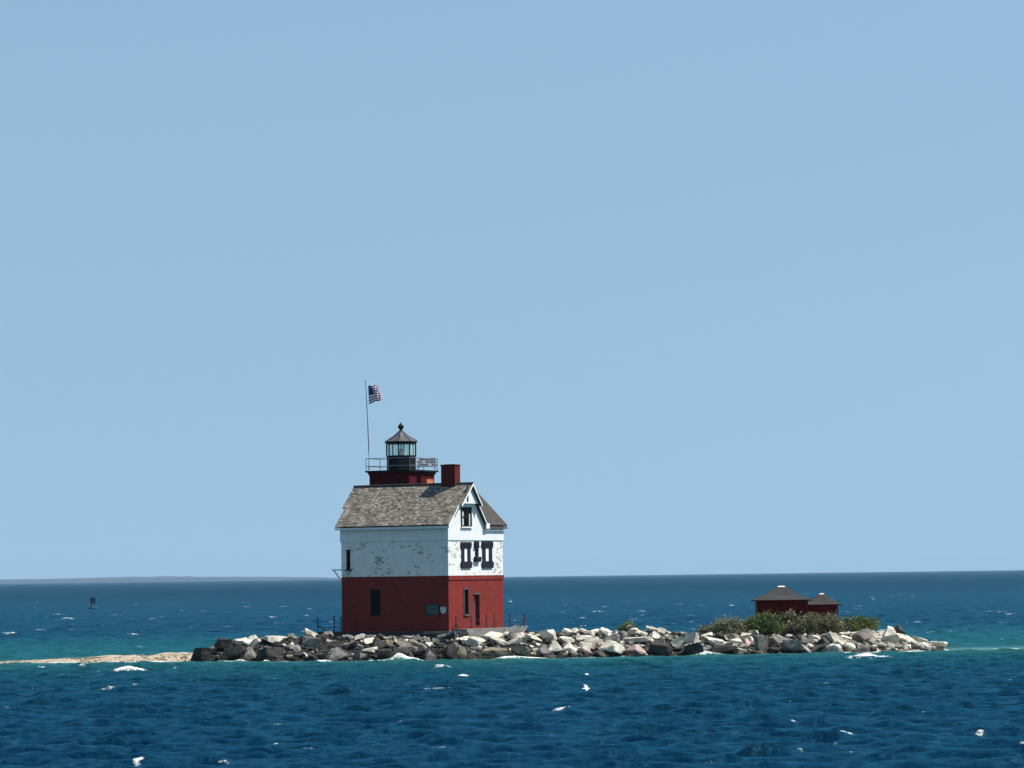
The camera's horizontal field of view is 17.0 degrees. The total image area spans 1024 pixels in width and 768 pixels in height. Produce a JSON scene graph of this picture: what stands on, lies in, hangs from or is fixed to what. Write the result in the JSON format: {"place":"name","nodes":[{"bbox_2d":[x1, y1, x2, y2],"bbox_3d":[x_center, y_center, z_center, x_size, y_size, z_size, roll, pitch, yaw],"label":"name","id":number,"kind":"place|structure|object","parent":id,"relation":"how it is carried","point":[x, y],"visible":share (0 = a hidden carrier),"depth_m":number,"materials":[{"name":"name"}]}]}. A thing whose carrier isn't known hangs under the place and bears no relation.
{"place":"outdoors","nodes":[
{"label":"outdoors","id":0,"kind":"place"},
{"bbox_2d":[0,576,341,583],"bbox_3d":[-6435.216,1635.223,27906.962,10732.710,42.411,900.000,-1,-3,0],"label":"land","id":1,"kind":"structure","parent":0,"point":[126,579],"depth_m":27466.26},
{"bbox_2d":[1,631,947,662],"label":"ground","id":2,"kind":"structure","parent":0,"point":[117,658],"depth_m":278.48,"materials":[{"name":"beige stone"}]},
{"bbox_2d":[190,648,210,661],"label":"boulder","id":3,"kind":"object","parent":2,"relation":"on","point":[201,654],"visible":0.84,"depth_m":277.27,"materials":[{"name":"stone"}]},
{"bbox_2d":[214,638,233,651],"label":"boulder","id":4,"kind":"object","parent":2,"relation":"on","point":[221,644],"visible":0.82,"depth_m":278.75,"materials":[{"name":"stone"}]},
{"bbox_2d":[222,645,243,658],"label":"boulder","id":5,"kind":"object","parent":2,"relation":"on","point":[233,653],"visible":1,"depth_m":276.01,"materials":[{"name":"stone"}]},
{"bbox_2d":[232,638,246,645],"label":"boulder","id":6,"kind":"object","parent":2,"relation":"on","point":[238,642],"visible":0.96,"depth_m":279.11,"materials":[{"name":"stone"}]},
{"bbox_2d":[244,647,255,660],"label":"boulder","id":7,"kind":"object","parent":2,"relation":"on","point":[250,654],"visible":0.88,"depth_m":275.45,"materials":[{"name":"grey stone"}]},
{"bbox_2d":[250,639,260,645],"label":"boulder","id":8,"kind":"object","parent":2,"relation":"on","point":[254,642],"visible":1,"depth_m":278.63,"materials":[{"name":"stone"}]},
{"bbox_2d":[255,647,283,661],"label":"boulder","id":9,"kind":"object","parent":2,"relation":"on","point":[267,653],"visible":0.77,"depth_m":274.65,"materials":[{"name":"stone"}]},
{"bbox_2d":[262,636,287,642],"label":"boulder","id":10,"kind":"object","parent":2,"relation":"on","point":[272,639],"visible":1,"depth_m":278.23,"materials":[{"name":"stone"}]},
{"bbox_2d":[303,628,317,636],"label":"boulder","id":11,"kind":"object","parent":2,"relation":"on","point":[307,632],"visible":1,"depth_m":278.07,"materials":[{"name":"stone"}]},
{"bbox_2d":[302,636,319,646],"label":"boulder","id":12,"kind":"object","parent":2,"relation":"on","point":[310,640],"visible":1,"depth_m":276.25,"materials":[{"name":"grey stone"}]},
{"bbox_2d":[316,634,329,642],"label":"boulder","id":13,"kind":"object","parent":2,"relation":"on","point":[323,637],"visible":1,"depth_m":276.90,"materials":[{"name":"stone"}]},
{"bbox_2d":[325,647,348,660],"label":"boulder","id":14,"kind":"object","parent":2,"relation":"on","point":[336,653],"visible":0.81,"depth_m":272.94,"materials":[{"name":"grey stone"}]},
{"bbox_2d":[354,633,365,639],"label":"boulder","id":15,"kind":"object","parent":2,"relation":"on","point":[360,636],"visible":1,"depth_m":276.86,"materials":[{"name":"stone"}]},
{"bbox_2d":[350,652,370,660],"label":"boulder","id":16,"kind":"object","parent":2,"relation":"on","point":[358,656],"visible":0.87,"depth_m":272.37,"materials":[{"name":"grey stone"}]},
{"bbox_2d":[364,638,373,644],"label":"boulder","id":17,"kind":"object","parent":2,"relation":"on","point":[368,641],"visible":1,"depth_m":275.63,"materials":[{"name":"stone"}]},
{"bbox_2d":[362,647,376,652],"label":"boulder","id":18,"kind":"object","parent":2,"relation":"on","point":[370,650],"visible":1,"depth_m":273.67,"materials":[{"name":"stone"}]},
{"bbox_2d":[371,636,386,648],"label":"boulder","id":19,"kind":"object","parent":2,"relation":"on","point":[377,642],"visible":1,"depth_m":274.65,"materials":[{"name":"stone"}]},
{"bbox_2d":[375,649,395,659],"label":"boulder","id":20,"kind":"object","parent":2,"relation":"on","point":[382,654],"visible":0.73,"depth_m":271.92,"materials":[{"name":"stone"}]},
{"bbox_2d":[392,647,410,655],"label":"boulder","id":21,"kind":"object","parent":2,"relation":"on","point":[406,651],"visible":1,"depth_m":272.51,"materials":[{"name":"stone"}]},
{"bbox_2d":[396,638,412,646],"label":"boulder","id":22,"kind":"object","parent":2,"relation":"on","point":[402,642],"visible":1,"depth_m":274.15,"materials":[{"name":"grey stone"}]},
{"bbox_2d":[412,642,424,650],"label":"boulder","id":23,"kind":"object","parent":2,"relation":"on","point":[420,647],"visible":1,"depth_m":273.59,"materials":[{"name":"stone"}]},
{"bbox_2d":[413,649,425,655],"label":"boulder","id":24,"kind":"object","parent":2,"relation":"on","point":[419,652],"visible":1,"depth_m":272.46,"materials":[{"name":"stone"}]},
{"bbox_2d":[318,627,526,638],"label":"concrete platform","id":25,"kind":"structure","parent":2,"relation":"on","point":[473,632],"depth_m":278.92,"materials":[{"name":"grey concrete"}]},
{"bbox_2d":[317,616,341,631],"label":"chain fence","id":26,"kind":"object","parent":25,"relation":"on","point":[340,621],"visible":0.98,"depth_m":281.78,"materials":[{"name":"metal"}]},
{"bbox_2d":[332,422,506,631],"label":"lighthouse","id":27,"kind":"object","parent":25,"relation":"on","point":[413,541],"visible":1,"depth_m":281.04,"materials":[{"name":"red brick"}]},
{"bbox_2d":[345,550,351,570],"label":"window","id":28,"kind":"structure","parent":27,"relation":"in","point":[348,551],"depth_m":282.66,"materials":[{"name":"black glass"}]},
{"bbox_2d":[365,380,369,469],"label":"flagpole","id":29,"kind":"object","parent":27,"relation":"on","point":[367,423],"visible":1,"depth_m":287.76,"materials":[{"name":"white metal"}]},
{"bbox_2d":[368,385,381,403],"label":"flag","id":30,"kind":"object","parent":29,"relation":"attached to","point":[375,394],"visible":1,"depth_m":287.92,"materials":[{"name":"multicoloured fabric"}]},
{"bbox_2d":[370,589,380,615],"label":"window","id":31,"kind":"structure","parent":27,"relation":"in","point":[375,593],"depth_m":281.15,"materials":[{"name":"black glass"}]},
{"bbox_2d":[416,457,436,469],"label":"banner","id":32,"kind":"object","parent":27,"relation":"on","point":[426,461],"visible":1,"depth_m":286.76,"materials":[{"name":"white fabric"}]},
{"bbox_2d":[425,604,439,614],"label":"notice board","id":33,"kind":"object","parent":27,"relation":"attached to","point":[432,609],"visible":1,"depth_m":278.11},
{"bbox_2d":[460,542,472,567],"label":"window","id":34,"kind":"structure","parent":27,"relation":"in","point":[466,562],"depth_m":279.98,"materials":[{"name":"black wood"}]},
{"bbox_2d":[463,588,469,615],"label":"window","id":35,"kind":"structure","parent":27,"relation":"in","point":[464,591],"depth_m":279.98,"materials":[{"name":"grey paint"}]},
{"bbox_2d":[461,507,472,527],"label":"window","id":36,"kind":"structure","parent":27,"relation":"in","point":[466,512],"depth_m":280.12,"materials":[{"name":"glass"}]},
{"bbox_2d":[473,593,479,625],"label":"door","id":37,"kind":"structure","parent":27,"relation":"in","point":[473,593],"depth_m":281.56,"materials":[{"name":"grey paint"}]},
{"bbox_2d":[481,541,493,567],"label":"window","id":38,"kind":"structure","parent":27,"relation":"in","point":[486,546],"depth_m":282.87,"materials":[{"name":"black wood"}]},
{"bbox_2d":[451,613,524,629],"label":"chain fence","id":39,"kind":"object","parent":25,"relation":"on","point":[456,619],"visible":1,"depth_m":280.31,"materials":[{"name":"metal"}]},
{"bbox_2d":[423,650,436,659],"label":"boulder","id":40,"kind":"object","parent":2,"relation":"on","point":[429,655],"visible":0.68,"depth_m":271.94,"materials":[{"name":"grey stone"}]},
{"bbox_2d":[442,643,458,658],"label":"boulder","id":41,"kind":"object","parent":2,"relation":"on","point":[450,651],"visible":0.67,"depth_m":271.82,"materials":[{"name":"stone"}]},
{"bbox_2d":[456,646,466,658],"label":"boulder","id":42,"kind":"object","parent":2,"relation":"on","point":[461,652],"visible":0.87,"depth_m":271.95,"materials":[{"name":"brown stone"}]},
{"bbox_2d":[0,630,934,662],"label":"rubble","id":43,"kind":"object","parent":2,"relation":"on","point":[323,654],"visible":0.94,"depth_m":277.29,"materials":[{"name":"stone"}]},
{"bbox_2d":[465,637,484,646],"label":"boulder","id":44,"kind":"object","parent":2,"relation":"on","point":[475,641],"visible":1,"depth_m":275.04,"materials":[{"name":"stone"}]},
{"bbox_2d":[482,631,502,639],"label":"boulder","id":45,"kind":"object","parent":2,"relation":"on","point":[491,634],"visible":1,"depth_m":276.19,"materials":[{"name":"stone"}]},
{"bbox_2d":[478,647,512,658],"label":"boulder","id":46,"kind":"object","parent":2,"relation":"on","point":[486,653],"visible":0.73,"depth_m":272.42,"materials":[{"name":"brown stone"}]},
{"bbox_2d":[489,637,509,645],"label":"boulder","id":47,"kind":"object","parent":2,"relation":"on","point":[496,640],"visible":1,"depth_m":275.25,"materials":[{"name":"stone"}]},
{"bbox_2d":[509,636,521,644],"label":"boulder","id":48,"kind":"object","parent":2,"relation":"on","point":[517,640],"visible":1,"depth_m":275.19,"materials":[{"name":"stone"}]},
{"bbox_2d":[510,645,528,654],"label":"boulder","id":49,"kind":"object","parent":2,"relation":"on","point":[522,650],"visible":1,"depth_m":273.16,"materials":[{"name":"grey stone"}]},
{"bbox_2d":[523,634,541,640],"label":"boulder","id":50,"kind":"object","parent":2,"relation":"on","point":[531,636],"visible":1,"depth_m":276.36,"materials":[{"name":"stone"}]},
{"bbox_2d":[538,644,553,654],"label":"boulder","id":51,"kind":"object","parent":2,"relation":"on","point":[543,649],"visible":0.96,"depth_m":273.21,"materials":[{"name":"stone"}]},
{"bbox_2d":[539,629,556,639],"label":"boulder","id":52,"kind":"object","parent":2,"relation":"on","point":[550,634],"visible":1,"depth_m":276.78,"materials":[{"name":"stone"}]},
{"bbox_2d":[549,640,563,652],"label":"boulder","id":53,"kind":"object","parent":2,"relation":"on","point":[555,647],"visible":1,"depth_m":274.11,"materials":[{"name":"stone"}]},
{"bbox_2d":[560,636,574,642],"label":"boulder","id":54,"kind":"object","parent":2,"relation":"on","point":[568,639],"visible":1,"depth_m":276.59,"materials":[{"name":"stone"}]},
{"bbox_2d":[564,643,577,651],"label":"boulder","id":55,"kind":"object","parent":2,"relation":"on","point":[568,647],"visible":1,"depth_m":274.62,"materials":[{"name":"stone"}]},
{"bbox_2d":[578,642,592,649],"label":"boulder","id":56,"kind":"object","parent":2,"relation":"on","point":[586,645],"visible":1,"depth_m":275.31,"materials":[{"name":"stone"}]},
{"bbox_2d":[581,647,592,654],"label":"boulder","id":57,"kind":"object","parent":2,"relation":"on","point":[585,650],"visible":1,"depth_m":274.58,"materials":[{"name":"stone"}]},
{"bbox_2d":[583,636,598,643],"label":"boulder","id":58,"kind":"object","parent":2,"relation":"on","point":[592,640],"visible":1,"depth_m":276.42,"materials":[{"name":"stone"}]},
{"bbox_2d":[595,650,607,656],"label":"boulder","id":59,"kind":"object","parent":2,"relation":"on","point":[599,653],"visible":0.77,"depth_m":274.49,"materials":[{"name":"grey stone"}]},
{"bbox_2d":[597,627,608,634],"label":"boulder","id":60,"kind":"object","parent":2,"relation":"on","point":[601,630],"visible":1,"depth_m":278.79,"materials":[{"name":"stone"}]},
{"bbox_2d":[598,640,625,653],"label":"boulder","id":61,"kind":"object","parent":2,"relation":"on","point":[612,646],"visible":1,"depth_m":274.75,"materials":[{"name":"stone"}]},
{"bbox_2d":[609,632,620,639],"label":"boulder","id":62,"kind":"object","parent":2,"relation":"on","point":[615,636],"visible":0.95,"depth_m":278.37,"materials":[{"name":"stone"}]},
{"bbox_2d":[618,631,626,641],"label":"boulder","id":63,"kind":"object","parent":2,"relation":"on","point":[622,634],"visible":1,"depth_m":278.28,"materials":[{"name":"grey stone"}]},
{"bbox_2d":[613,619,641,631],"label":"bush","id":64,"kind":"object","parent":2,"relation":"on","point":[621,628],"visible":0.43,"depth_m":284.96,"materials":[{"name":"green plant"}]},
{"bbox_2d":[627,628,639,634],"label":"boulder","id":65,"kind":"object","parent":2,"relation":"on","point":[632,631],"visible":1,"depth_m":279.56,"materials":[{"name":"stone"}]},
{"bbox_2d":[626,644,645,656],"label":"boulder","id":66,"kind":"object","parent":2,"relation":"on","point":[636,650],"visible":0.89,"depth_m":275.34,"materials":[{"name":"stone"}]},
{"bbox_2d":[622,637,649,642],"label":"boulder","id":67,"kind":"object","parent":2,"relation":"on","point":[639,639],"visible":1,"depth_m":277.89,"materials":[{"name":"stone"}]},
{"bbox_2d":[648,631,660,638],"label":"boulder","id":68,"kind":"object","parent":2,"relation":"on","point":[654,634],"visible":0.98,"depth_m":279.34,"materials":[{"name":"stone"}]},
{"bbox_2d":[649,640,672,655],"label":"boulder","id":69,"kind":"object","parent":2,"relation":"on","point":[658,648],"visible":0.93,"depth_m":275.80,"materials":[{"name":"stone"}]},
{"bbox_2d":[671,636,684,647],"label":"boulder","id":70,"kind":"object","parent":2,"relation":"on","point":[677,641],"visible":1,"depth_m":277.76,"materials":[{"name":"stone"}]},
{"bbox_2d":[685,632,698,643],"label":"boulder","id":71,"kind":"object","parent":2,"relation":"on","point":[692,638],"visible":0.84,"depth_m":279.02,"materials":[{"name":"stone"}]},
{"bbox_2d":[684,642,703,654],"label":"boulder","id":72,"kind":"object","parent":2,"relation":"on","point":[694,648],"visible":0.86,"depth_m":276.20,"materials":[{"name":"stone"}]},
{"bbox_2d":[696,624,711,633],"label":"bush","id":73,"kind":"object","parent":2,"relation":"on","point":[703,630],"visible":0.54,"depth_m":285.51,"materials":[{"name":"green plant"}]},
{"bbox_2d":[702,636,723,644],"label":"boulder","id":74,"kind":"object","parent":2,"relation":"on","point":[711,640],"visible":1,"depth_m":278.99,"materials":[{"name":"stone"}]},
{"bbox_2d":[713,632,725,641],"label":"boulder","id":75,"kind":"object","parent":2,"relation":"on","point":[720,635],"visible":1,"depth_m":280.45,"materials":[{"name":"stone"}]},
{"bbox_2d":[711,644,736,653],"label":"boulder","id":76,"kind":"object","parent":2,"relation":"on","point":[722,648],"visible":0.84,"depth_m":277.50,"materials":[{"name":"stone"}]},
{"bbox_2d":[705,613,748,635],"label":"bush","id":77,"kind":"object","parent":2,"relation":"on","point":[732,625],"visible":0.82,"depth_m":284.63,"materials":[{"name":"green plant"}]},
{"bbox_2d":[728,638,741,644],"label":"boulder","id":78,"kind":"object","parent":2,"relation":"on","point":[737,641],"visible":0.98,"depth_m":279.89,"materials":[{"name":"stone"}]},
{"bbox_2d":[734,648,746,654],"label":"boulder","id":79,"kind":"object","parent":2,"relation":"on","point":[738,651],"visible":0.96,"depth_m":277.75,"materials":[{"name":"stone"}]},
{"bbox_2d":[753,635,768,650],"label":"boulder","id":80,"kind":"object","parent":2,"relation":"on","point":[761,642],"visible":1,"depth_m":279.03,"materials":[{"name":"grey stone"}]},
{"bbox_2d":[740,609,784,636],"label":"bush","id":81,"kind":"object","parent":2,"relation":"on","point":[769,628],"visible":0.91,"depth_m":285.70,"materials":[{"name":"green plant"}]},
{"bbox_2d":[768,634,785,646],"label":"boulder","id":82,"kind":"object","parent":2,"relation":"on","point":[777,639],"visible":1,"depth_m":280.21,"materials":[{"name":"grey stone"}]},
{"bbox_2d":[751,586,811,635],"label":"red hut","id":83,"kind":"object","parent":2,"relation":"on","point":[782,599],"visible":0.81,"depth_m":288.26,"materials":[{"name":"paint"}]},
{"bbox_2d":[773,608,800,635],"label":"bush","id":84,"kind":"object","parent":2,"relation":"on","point":[783,615],"visible":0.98,"depth_m":287.69,"materials":[{"name":"green plant"}]},
{"bbox_2d":[783,639,803,652],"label":"boulder","id":85,"kind":"object","parent":2,"relation":"on","point":[792,645],"visible":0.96,"depth_m":278.62,"materials":[{"name":"grey stone"}]},
{"bbox_2d":[799,636,810,644],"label":"boulder","id":86,"kind":"object","parent":2,"relation":"on","point":[804,640],"visible":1,"depth_m":280.30,"materials":[{"name":"grey stone"}]},
{"bbox_2d":[800,644,810,652],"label":"boulder","id":87,"kind":"object","parent":2,"relation":"on","point":[804,649],"visible":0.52,"depth_m":278.28,"materials":[{"name":"grey stone"}]},
{"bbox_2d":[780,610,850,635],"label":"bush","id":88,"kind":"object","parent":2,"relation":"on","point":[810,623],"visible":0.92,"depth_m":285.92,"materials":[{"name":"green plant"}]},
{"bbox_2d":[811,644,825,651],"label":"boulder","id":89,"kind":"object","parent":2,"relation":"on","point":[816,648],"visible":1,"depth_m":278.88,"materials":[{"name":"grey stone"}]},
{"bbox_2d":[818,637,830,645],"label":"boulder","id":90,"kind":"object","parent":2,"relation":"on","point":[823,640],"visible":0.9,"depth_m":279.75,"materials":[{"name":"stone"}]},
{"bbox_2d":[808,593,841,632],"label":"red hut","id":91,"kind":"object","parent":2,"relation":"on","point":[823,604],"visible":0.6,"depth_m":293.56,"materials":[{"name":"paint"}]},
{"bbox_2d":[822,644,842,651],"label":"boulder","id":92,"kind":"object","parent":2,"relation":"on","point":[834,647],"visible":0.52,"depth_m":278.65,"materials":[{"name":"stone"}]},
{"bbox_2d":[826,633,843,642],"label":"boulder","id":93,"kind":"object","parent":2,"relation":"on","point":[833,637],"visible":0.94,"depth_m":280.90,"materials":[{"name":"stone"}]},
{"bbox_2d":[844,642,855,651],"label":"boulder","id":94,"kind":"object","parent":2,"relation":"on","point":[849,646],"visible":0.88,"depth_m":279.10,"materials":[{"name":"stone"}]},
{"bbox_2d":[839,613,881,631],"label":"bush","id":95,"kind":"object","parent":2,"relation":"on","point":[856,624],"visible":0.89,"depth_m":289.87,"materials":[{"name":"green plant"}]},
{"bbox_2d":[852,629,872,641],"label":"boulder","id":96,"kind":"object","parent":2,"relation":"on","point":[863,635],"visible":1,"depth_m":281.26,"materials":[{"name":"grey stone"}]},
{"bbox_2d":[856,643,869,651],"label":"boulder","id":97,"kind":"object","parent":2,"relation":"on","point":[863,647],"visible":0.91,"depth_m":279.01,"materials":[{"name":"grey stone"}]},
{"bbox_2d":[882,626,899,642],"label":"boulder","id":98,"kind":"object","parent":2,"relation":"on","point":[889,633],"visible":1,"depth_m":281.45,"materials":[{"name":"stone"}]},
{"bbox_2d":[894,624,904,634],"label":"boulder","id":99,"kind":"object","parent":2,"relation":"on","point":[898,628],"visible":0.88,"depth_m":284.05,"materials":[{"name":"stone"}]},
{"bbox_2d":[897,633,916,642],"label":"boulder","id":100,"kind":"object","parent":2,"relation":"on","point":[905,638],"visible":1,"depth_m":282.08,"materials":[{"name":"stone"}]},
{"bbox_2d":[908,642,921,648],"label":"boulder","id":101,"kind":"object","parent":2,"relation":"on","point":[914,645],"visible":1,"depth_m":281.11,"materials":[{"name":"grey stone"}]},
{"bbox_2d":[911,636,926,642],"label":"boulder","id":102,"kind":"object","parent":2,"relation":"on","point":[917,639],"visible":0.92,"depth_m":283.35,"materials":[{"name":"stone"}]},
{"bbox_2d":[920,642,929,649],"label":"boulder","id":103,"kind":"object","parent":2,"relation":"on","point":[925,646],"visible":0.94,"depth_m":281.50,"materials":[{"name":"stone"}]},
{"bbox_2d":[929,641,947,647],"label":"boulder","id":104,"kind":"object","parent":2,"relation":"on","point":[939,644],"visible":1,"depth_m":283.88,"materials":[{"name":"stone"}]},
{"bbox_2d":[0,570,1023,767],"bbox_3d":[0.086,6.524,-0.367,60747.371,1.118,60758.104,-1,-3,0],"label":"water","id":105,"kind":"structure","parent":0,"point":[959,703],"depth_m":197.44,"materials":[{"name":"blue liquid"}]},
{"bbox_2d":[88,596,97,608],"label":"buoy","id":106,"kind":"object","parent":105,"relation":"on","point":[93,599],"visible":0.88,"depth_m":823.87,"materials":[{"name":"green paint"}]},
{"bbox_2d":[0,0,1023,578],"label":"sky","id":107,"kind":"structure","parent":0,"point":[677,287],"materials":[{"name":"blue"}]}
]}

